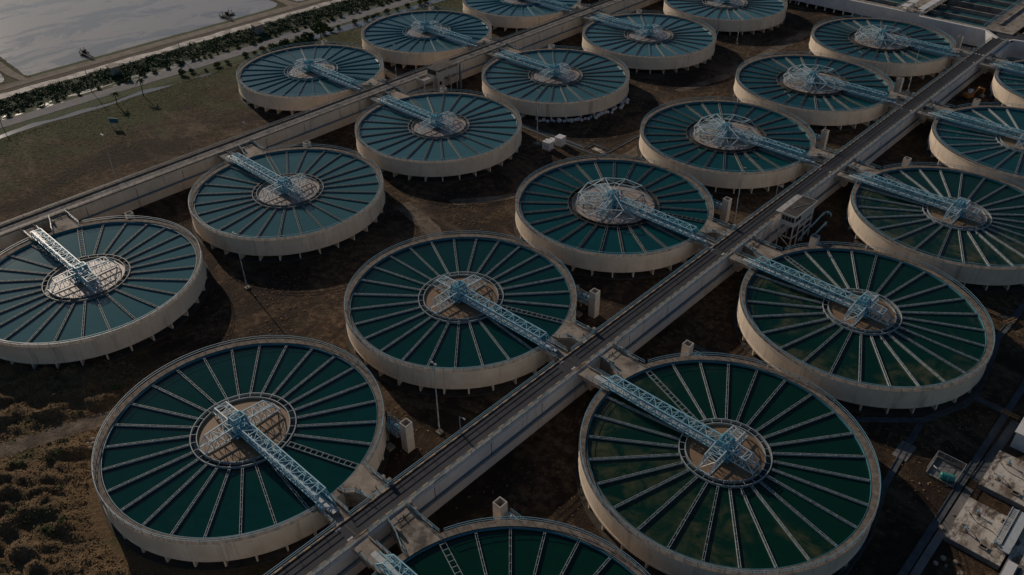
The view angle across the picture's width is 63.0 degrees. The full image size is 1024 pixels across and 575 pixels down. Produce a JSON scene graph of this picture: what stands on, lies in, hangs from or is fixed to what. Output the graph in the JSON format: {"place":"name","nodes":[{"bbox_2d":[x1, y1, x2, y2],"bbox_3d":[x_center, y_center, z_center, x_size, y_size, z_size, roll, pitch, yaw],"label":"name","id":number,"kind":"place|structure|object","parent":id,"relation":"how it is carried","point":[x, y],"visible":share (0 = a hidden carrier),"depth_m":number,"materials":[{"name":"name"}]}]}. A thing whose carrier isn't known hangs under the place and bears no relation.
{"place":"outdoors","nodes":[
{"label":"outdoors","id":0,"kind":"place"},
{"bbox_2d":[0,62,28,79],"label":"dirt road","id":1,"kind":"structure","parent":0,"point":[6,70],"depth_m":306.46,"materials":[{"name":"brown soil"}]},
{"bbox_2d":[0,409,116,457],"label":"dirt track","id":2,"kind":"structure","parent":0,"point":[21,444],"depth_m":156.96,"materials":[{"name":"brown soil"}]},
{"bbox_2d":[0,84,176,137],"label":"path","id":3,"kind":"structure","parent":0,"point":[29,126],"depth_m":276.35,"materials":[{"name":"grey concrete"}]},
{"bbox_2d":[0,0,276,75],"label":"pond","id":4,"kind":"structure","parent":0,"point":[37,36],"depth_m":350.77,"materials":[{"name":"liquid"}]},
{"bbox_2d":[78,47,93,57],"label":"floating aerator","id":5,"kind":"object","parent":4,"relation":"in","point":[84,52],"visible":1,"depth_m":320.45,"materials":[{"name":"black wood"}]},
{"bbox_2d":[219,10,234,19],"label":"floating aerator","id":6,"kind":"object","parent":4,"relation":"in","point":[226,14],"visible":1,"depth_m":356.76,"materials":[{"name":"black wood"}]},
{"bbox_2d":[0,0,321,90],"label":"dirt road","id":7,"kind":"structure","parent":0,"point":[106,58],"depth_m":327.54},
{"bbox_2d":[0,0,331,93],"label":"earth bank","id":8,"kind":"structure","parent":0,"point":[61,75],"depth_m":324.13,"materials":[{"name":"soil"}]},
{"bbox_2d":[0,0,343,98],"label":"mud bank","id":9,"kind":"structure","parent":0,"point":[124,61],"depth_m":323.07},
{"bbox_2d":[0,0,386,115],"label":"scrub bank","id":10,"kind":"structure","parent":0,"point":[45,99],"depth_m":314.28,"materials":[{"name":"green plant"}]},
{"bbox_2d":[0,0,387,114],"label":"scrub","id":11,"kind":"object","parent":10,"relation":"on","point":[174,53],"visible":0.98,"depth_m":319.08,"materials":[{"name":"green plant"}]},
{"bbox_2d":[0,0,399,120],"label":"canal","id":12,"kind":"structure","parent":0,"point":[103,87],"depth_m":308.59,"materials":[{"name":"liquid"}]},
{"bbox_2d":[0,0,417,127],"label":"canal path","id":13,"kind":"structure","parent":0,"point":[87,98],"depth_m":306.02,"materials":[{"name":"grey concrete"}]},
{"bbox_2d":[0,0,502,216],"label":"field grass","id":14,"kind":"structure","parent":0,"point":[234,67],"depth_m":268.69,"materials":[{"name":"green plant"}]},
{"bbox_2d":[276,0,299,5],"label":"dirt road","id":15,"kind":"structure","parent":0,"point":[288,3],"depth_m":371.84,"materials":[{"name":"brown soil"}]},
{"bbox_2d":[269,0,443,51],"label":"road","id":16,"kind":"structure","parent":0,"point":[350,26],"depth_m":347.85,"materials":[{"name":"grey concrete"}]},
{"bbox_2d":[397,202,443,237],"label":"dirt track","id":17,"kind":"structure","parent":0,"point":[424,223],"depth_m":218.93,"materials":[{"name":"beige soil"}]},
{"bbox_2d":[0,0,1023,574],"bbox_3d":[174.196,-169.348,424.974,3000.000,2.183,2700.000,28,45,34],"label":"ground","id":18,"kind":"structure","parent":0,"point":[898,530],"depth_m":186.13,"materials":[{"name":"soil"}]},
{"bbox_2d":[4,506,17,514],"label":"weed clump","id":19,"kind":"object","parent":18,"relation":"on","point":[11,510],"visible":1,"depth_m":140.59,"materials":[{"name":"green plant"}]},
{"bbox_2d":[37,524,48,531],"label":"weed clump","id":20,"kind":"object","parent":18,"relation":"on","point":[45,527],"visible":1,"depth_m":138.66,"materials":[{"name":"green plant"}]},
{"bbox_2d":[43,454,54,460],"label":"weed clump","id":21,"kind":"object","parent":18,"relation":"on","point":[47,457],"visible":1,"depth_m":151.28,"materials":[{"name":"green plant"}]},
{"bbox_2d":[56,514,66,523],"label":"weed clump","id":22,"kind":"object","parent":18,"relation":"on","point":[61,518],"visible":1,"depth_m":139.22,"materials":[{"name":"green plant"}]},
{"bbox_2d":[0,208,209,370],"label":"clarifier tank","id":23,"kind":"object","parent":18,"relation":"on","point":[72,289],"visible":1,"depth_m":185.81,"materials":[{"name":"paint"}]},
{"bbox_2d":[100,134,118,182],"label":"light mast","id":24,"kind":"object","parent":18,"relation":"on","point":[110,160],"visible":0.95,"depth_m":233.81,"materials":[{"name":"metal"}]},
{"bbox_2d":[108,118,118,125],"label":"signboard","id":25,"kind":"object","parent":18,"relation":"on","point":[113,120],"visible":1,"depth_m":266.37,"materials":[{"name":"blue metal"}]},
{"bbox_2d":[106,63,121,75],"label":"hut","id":26,"kind":"object","parent":18,"relation":"on","point":[114,69],"visible":1,"depth_m":302.30,"materials":[{"name":"concrete"}]},
{"bbox_2d":[124,211,134,218],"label":"valve tower","id":27,"kind":"structure","parent":18,"relation":"on","point":[131,213],"depth_m":210.39,"materials":[{"name":"concrete"}]},
{"bbox_2d":[0,351,270,574],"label":"dry grass","id":28,"kind":"structure","parent":18,"relation":"on","point":[55,485],"depth_m":149.35,"materials":[{"name":"plant"}]},
{"bbox_2d":[134,77,143,94],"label":"palm tree","id":29,"kind":"object","parent":18,"relation":"on","point":[140,79],"visible":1,"depth_m":284.62,"materials":[{"name":"green plant"}]},
{"bbox_2d":[29,7,279,76],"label":"road verge","id":30,"kind":"structure","parent":18,"relation":"on","point":[119,51],"depth_m":330.47,"materials":[{"name":"brown soil"}]},
{"bbox_2d":[0,0,430,134],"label":"canal verge","id":31,"kind":"structure","parent":18,"relation":"on","point":[72,109],"depth_m":292.60,"materials":[{"name":"grey concrete"}]},
{"bbox_2d":[178,68,185,75],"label":"bush","id":32,"kind":"object","parent":31,"relation":"on","point":[181,71],"visible":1,"depth_m":302.25,"materials":[{"name":"green plant"}]},
{"bbox_2d":[232,232,250,289],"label":"light mast","id":33,"kind":"object","parent":18,"relation":"on","point":[246,287],"visible":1,"depth_m":191.90,"materials":[{"name":"metal"}]},
{"bbox_2d":[91,335,391,570],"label":"clarifier tank","id":34,"kind":"object","parent":18,"relation":"on","point":[244,454],"visible":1,"depth_m":144.91,"materials":[{"name":"paint"}]},
{"bbox_2d":[250,22,263,34],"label":"hut","id":35,"kind":"object","parent":18,"relation":"on","point":[257,28],"visible":1,"depth_m":337.42,"materials":[{"name":"concrete"}]},
{"bbox_2d":[279,38,289,44],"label":"bush","id":36,"kind":"object","parent":18,"relation":"on","point":[285,41],"visible":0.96,"depth_m":325.62,"materials":[{"name":"green plant"}]},
{"bbox_2d":[188,139,387,262],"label":"clarifier tank","id":37,"kind":"object","parent":18,"relation":"on","point":[288,204],"visible":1,"depth_m":216.08,"materials":[{"name":"paint"}]},
{"bbox_2d":[236,41,386,115],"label":"clarifier tank","id":38,"kind":"object","parent":18,"relation":"on","point":[290,81],"visible":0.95,"depth_m":285.49,"materials":[{"name":"paint"}]},
{"bbox_2d":[309,21,330,39],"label":"broadleaf tree","id":39,"kind":"object","parent":18,"relation":"on","point":[316,26],"visible":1,"depth_m":328.71,"materials":[{"name":"green plant"}]},
{"bbox_2d":[0,0,660,256],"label":"concrete causeway","id":40,"kind":"structure","parent":18,"relation":"on","point":[127,194],"depth_m":250.06,"materials":[{"name":"paint"}]},
{"bbox_2d":[385,412,414,452],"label":"valve tower","id":41,"kind":"structure","parent":18,"relation":"on","point":[403,428],"depth_m":151.41,"materials":[{"name":"concrete"}]},
{"bbox_2d":[361,7,498,69],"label":"clarifier tank","id":42,"kind":"object","parent":18,"relation":"on","point":[419,39],"visible":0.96,"depth_m":317.05,"materials":[{"name":"paint"}]},
{"bbox_2d":[431,361,443,434],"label":"light mast","id":43,"kind":"object","parent":18,"relation":"on","point":[439,431],"visible":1,"depth_m":153.13,"materials":[{"name":"metal"}]},
{"bbox_2d":[355,85,522,182],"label":"clarifier tank","id":44,"kind":"object","parent":18,"relation":"on","point":[438,137],"visible":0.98,"depth_m":247.84,"materials":[{"name":"liquid"}]},
{"bbox_2d":[416,60,461,93],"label":"pump house","id":45,"kind":"structure","parent":18,"relation":"on","point":[437,72],"depth_m":283.50,"materials":[{"name":"beige paint"}]},
{"bbox_2d":[428,64,456,84],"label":"window","id":46,"kind":"structure","parent":45,"relation":"in","point":[429,71],"depth_m":282.18,"materials":[{"name":"black glass"}]},
{"bbox_2d":[344,230,595,396],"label":"clarifier tank","id":47,"kind":"object","parent":18,"relation":"on","point":[474,314],"visible":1,"depth_m":176.32,"materials":[{"name":"paint"}]},
{"bbox_2d":[351,499,649,574],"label":"clarifier tank","id":48,"kind":"object","parent":18,"relation":"on","point":[510,547],"visible":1,"depth_m":128.12,"materials":[{"name":"paint"}]},
{"bbox_2d":[493,496,525,520],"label":"valve tower","id":49,"kind":"structure","parent":18,"relation":"on","point":[500,506],"depth_m":135.04,"materials":[{"name":"concrete"}]},
{"bbox_2d":[462,0,589,32],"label":"clarifier tank","id":50,"kind":"object","parent":18,"relation":"on","point":[514,16],"visible":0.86,"depth_m":341.40,"materials":[{"name":"paint"}]},
{"bbox_2d":[535,90,539,144],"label":"light mast","id":51,"kind":"object","parent":18,"relation":"on","point":[537,143],"visible":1,"depth_m":250.73,"materials":[{"name":"metal"}]},
{"bbox_2d":[541,139,554,151],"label":"equipment cabinet","id":52,"kind":"object","parent":18,"relation":"on","point":[548,145],"visible":1,"depth_m":250.56,"materials":[{"name":"white metal"}]},
{"bbox_2d":[522,122,586,148],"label":"drain path","id":53,"kind":"structure","parent":18,"relation":"on","point":[554,135],"depth_m":259.98,"materials":[{"name":"concrete"}]},
{"bbox_2d":[481,42,629,121],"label":"clarifier tank","id":54,"kind":"object","parent":18,"relation":"on","point":[571,83],"visible":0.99,"depth_m":280.19,"materials":[{"name":"liquid"}]},
{"bbox_2d":[522,125,593,153],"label":"drain path","id":55,"kind":"structure","parent":18,"relation":"on","point":[567,143],"depth_m":257.91,"materials":[{"name":"concrete"}]},
{"bbox_2d":[554,134,565,147],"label":"equipment cabinet","id":56,"kind":"object","parent":18,"relation":"on","point":[560,140],"visible":1,"depth_m":252.47,"materials":[{"name":"white metal"}]},
{"bbox_2d":[576,285,599,317],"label":"valve tower","id":57,"kind":"structure","parent":18,"relation":"on","point":[592,299],"depth_m":183.21,"materials":[{"name":"concrete"}]},
{"bbox_2d":[584,143,609,149],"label":"drain path","id":58,"kind":"structure","parent":18,"relation":"on","point":[598,145],"depth_m":252.91,"materials":[{"name":"concrete"}]},
{"bbox_2d":[596,133,639,156],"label":"drain path","id":59,"kind":"structure","parent":18,"relation":"on","point":[622,144],"depth_m":253.29,"materials":[{"name":"concrete"}]},
{"bbox_2d":[513,154,735,279],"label":"clarifier tank","id":60,"kind":"object","parent":18,"relation":"on","point":[615,218],"visible":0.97,"depth_m":207.77,"materials":[{"name":"paint"}]},
{"bbox_2d":[264,37,1008,574],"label":"road causeway","id":61,"kind":"structure","parent":18,"relation":"on","point":[446,473],"depth_m":161.57,"materials":[{"name":"grey concrete"}]},
{"bbox_2d":[580,8,716,74],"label":"clarifier tank","id":62,"kind":"object","parent":18,"relation":"on","point":[649,43],"visible":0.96,"depth_m":311.75,"materials":[{"name":"paint"}]},
{"bbox_2d":[680,340,708,356],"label":"valve tower","id":63,"kind":"structure","parent":18,"relation":"on","point":[687,345],"depth_m":166.83,"materials":[{"name":"concrete"}]},
{"bbox_2d":[694,344,719,356],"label":"drain path","id":64,"kind":"structure","parent":18,"relation":"on","point":[700,348],"depth_m":175.01,"materials":[{"name":"concrete"}]},
{"bbox_2d":[710,196,731,222],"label":"valve tower","id":65,"kind":"structure","parent":18,"relation":"on","point":[724,207],"depth_m":214.85,"materials":[{"name":"concrete"}]},
{"bbox_2d":[662,0,787,35],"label":"clarifier tank","id":66,"kind":"object","parent":18,"relation":"on","point":[723,17],"visible":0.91,"depth_m":337.33,"materials":[{"name":"paint"}]},
{"bbox_2d":[575,341,880,574],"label":"clarifier tank","id":67,"kind":"object","parent":18,"relation":"on","point":[701,465],"visible":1,"depth_m":141.06,"materials":[{"name":"paint"}]},
{"bbox_2d":[637,97,836,194],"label":"clarifier tank","id":68,"kind":"object","parent":18,"relation":"on","point":[712,146],"visible":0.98,"depth_m":239.63,"materials":[{"name":"paint"}]},
{"bbox_2d":[731,166,745,226],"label":"light mast","id":69,"kind":"object","parent":18,"relation":"on","point":[738,197],"visible":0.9,"depth_m":209.94,"materials":[{"name":"metal"}]},
{"bbox_2d":[785,0,806,4],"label":"clarifier tank","id":70,"kind":"object","parent":18,"relation":"on","point":[794,2],"visible":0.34,"depth_m":365.16,"materials":[{"name":"paint"}]},
{"bbox_2d":[809,129,829,149],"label":"valve tower","id":71,"kind":"structure","parent":18,"relation":"on","point":[822,139],"depth_m":246.37,"materials":[{"name":"concrete"}]},
{"bbox_2d":[808,234,834,245],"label":"valve tower","id":72,"kind":"structure","parent":18,"relation":"on","point":[815,238],"depth_m":198.62,"materials":[{"name":"concrete"}]},
{"bbox_2d":[812,211,831,226],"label":"water pipe","id":73,"kind":"object","parent":18,"relation":"on","point":[822,214],"visible":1,"depth_m":217.64,"materials":[{"name":"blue metal"}]},
{"bbox_2d":[731,51,914,130],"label":"clarifier tank","id":74,"kind":"object","parent":18,"relation":"on","point":[816,93],"visible":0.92,"depth_m":271.45,"materials":[{"name":"liquid"}]},
{"bbox_2d":[726,234,994,416],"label":"clarifier tank","id":75,"kind":"object","parent":18,"relation":"on","point":[863,330],"visible":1,"depth_m":172.28,"materials":[{"name":"paint"}]},
{"bbox_2d":[837,420,924,574],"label":"drain path","id":76,"kind":"structure","parent":18,"relation":"on","point":[893,469],"depth_m":145.20,"materials":[{"name":"concrete"}]},
{"bbox_2d":[807,15,974,80],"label":"clarifier tank","id":77,"kind":"object","parent":18,"relation":"on","point":[889,48],"visible":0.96,"depth_m":303.44,"materials":[{"name":"paint"}]},
{"bbox_2d":[886,76,903,92],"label":"valve tower","id":78,"kind":"structure","parent":18,"relation":"on","point":[898,85],"depth_m":277.85,"materials":[{"name":"concrete"}]},
{"bbox_2d":[892,440,916,461],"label":"concrete pad","id":79,"kind":"object","parent":18,"relation":"on","point":[895,453],"visible":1,"depth_m":151.32,"materials":[{"name":"grey concrete"}]},
{"bbox_2d":[789,0,1023,46],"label":"filter basin","id":80,"kind":"object","parent":18,"relation":"on","point":[977,23],"visible":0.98,"depth_m":334.19,"materials":[{"name":"white paint"}]},
{"bbox_2d":[902,156,914,165],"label":"valve tower","id":81,"kind":"structure","parent":18,"relation":"on","point":[906,160],"depth_m":230.53,"materials":[{"name":"concrete"}]},
{"bbox_2d":[906,46,922,91],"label":"light mast","id":82,"kind":"object","parent":18,"relation":"on","point":[908,90],"visible":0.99,"depth_m":281.24,"materials":[{"name":"metal"}]},
{"bbox_2d":[834,157,1023,292],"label":"clarifier tank","id":83,"kind":"object","parent":18,"relation":"on","point":[964,228],"visible":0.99,"depth_m":205.99,"materials":[{"name":"paint"}]},
{"bbox_2d":[850,300,1023,422],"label":"drain path","id":84,"kind":"structure","parent":18,"relation":"on","point":[970,400],"depth_m":160.87,"materials":[{"name":"concrete"}]},
{"bbox_2d":[909,486,972,574],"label":"drain path","id":85,"kind":"structure","parent":18,"relation":"on","point":[928,553],"depth_m":136.70,"materials":[{"name":"concrete"}]},
{"bbox_2d":[924,451,966,487],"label":"fenced pen","id":86,"kind":"object","parent":18,"relation":"on","point":[943,465],"visible":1,"depth_m":147.67,"materials":[{"name":"concrete"}]},
{"bbox_2d":[939,472,955,482],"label":"storage tank","id":87,"kind":"object","parent":86,"relation":"on","point":[948,476],"visible":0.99,"depth_m":144.99,"materials":[{"name":"teal plastic"}]},
{"bbox_2d":[946,35,963,47],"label":"valve tower","id":88,"kind":"structure","parent":18,"relation":"on","point":[958,41],"depth_m":309.55,"materials":[{"name":"concrete"}]},
{"bbox_2d":[897,380,1023,574],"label":"drain path","id":89,"kind":"structure","parent":18,"relation":"on","point":[942,511],"depth_m":144.51,"materials":[{"name":"concrete"}]},
{"bbox_2d":[914,98,1023,188],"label":"clarifier tank","id":90,"kind":"object","parent":18,"relation":"on","point":[988,138],"visible":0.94,"depth_m":242.44,"materials":[{"name":"paint"}]},
{"bbox_2d":[961,87,984,100],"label":"excavator","id":91,"kind":"object","parent":18,"relation":"on","point":[969,95],"visible":0.99,"depth_m":277.96,"materials":[{"name":"orange metal"}]},
{"bbox_2d":[972,98,980,105],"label":"valve tower","id":92,"kind":"structure","parent":18,"relation":"on","point":[976,101],"depth_m":262.26,"materials":[{"name":"concrete"}]},
{"bbox_2d":[972,395,1005,413],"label":"drain path","id":93,"kind":"structure","parent":18,"relation":"on","point":[983,401],"depth_m":161.03,"materials":[{"name":"concrete"}]},
{"bbox_2d":[978,304,1009,319],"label":"drain path","id":94,"kind":"structure","parent":18,"relation":"on","point":[1004,316],"depth_m":183.68,"materials":[{"name":"concrete"}]},
{"bbox_2d":[971,419,1019,482],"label":"drain path","id":95,"kind":"structure","parent":18,"relation":"on","point":[996,448],"depth_m":151.38,"materials":[{"name":"concrete"}]},
{"bbox_2d":[977,52,1023,107],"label":"clarifier tank","id":96,"kind":"object","parent":18,"relation":"on","point":[1006,85],"visible":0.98,"depth_m":279.20,"materials":[{"name":"paint"}]},
{"bbox_2d":[995,33,1023,58],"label":"filter basin","id":97,"kind":"object","parent":18,"relation":"on","point":[1015,49],"visible":0.76,"depth_m":307.09,"materials":[{"name":"white paint"}]},
{"bbox_2d":[1000,408,1019,420],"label":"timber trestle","id":98,"kind":"object","parent":18,"relation":"on","point":[1001,411],"visible":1,"depth_m":157.91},
{"bbox_2d":[1010,418,1023,452],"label":"hut","id":99,"kind":"object","parent":18,"relation":"on","point":[1017,443],"visible":1,"depth_m":150.70,"materials":[{"name":"white paint"}]},
{"bbox_2d":[449,146,637,205],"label":"dirt track","id":100,"kind":"structure","parent":0,"point":[632,151],"depth_m":227.88,"materials":[{"name":"brown soil"}]},
{"bbox_2d":[675,30,810,91],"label":"dirt track","id":101,"kind":"structure","parent":0,"point":[794,39],"depth_m":311.96,"materials":[{"name":"brown soil"}]},
{"bbox_2d":[764,191,817,249],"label":"control house","id":102,"kind":"structure","parent":0,"point":[795,210],"depth_m":203.90,"materials":[{"name":"white paint"}]},
{"bbox_2d":[781,214,801,222],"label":"window","id":103,"kind":"structure","parent":102,"relation":"in","point":[784,217],"depth_m":201.27,"materials":[{"name":"black glass"}]},
{"bbox_2d":[943,497,1015,569],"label":"reservoir roof","id":104,"kind":"structure","parent":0,"point":[974,529],"depth_m":135.64,"materials":[{"name":"concrete"}]},
{"bbox_2d":[994,507,1023,554],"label":"steel stair","id":105,"kind":"object","parent":104,"relation":"on","point":[1012,537],"visible":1,"depth_m":134.99,"materials":[{"name":"grey metal"}]},
{"bbox_2d":[984,308,999,317],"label":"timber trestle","id":106,"kind":"object","parent":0,"point":[992,313],"visible":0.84,"depth_m":183.38,"materials":[{"name":"brown wood"}]},
{"bbox_2d":[977,450,1023,510],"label":"reservoir roof","id":107,"kind":"structure","parent":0,"point":[1003,478],"depth_m":144.40,"materials":[{"name":"concrete"}]},
{"bbox_2d":[992,33,1023,42],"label":"road","id":108,"kind":"structure","parent":0,"point":[1009,37],"depth_m":309.97,"materials":[{"name":"concrete"}]},
{"bbox_2d":[999,529,1023,574],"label":"reservoir roof","id":109,"kind":"structure","parent":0,"point":[1014,564],"depth_m":131.34,"materials":[{"name":"concrete"}]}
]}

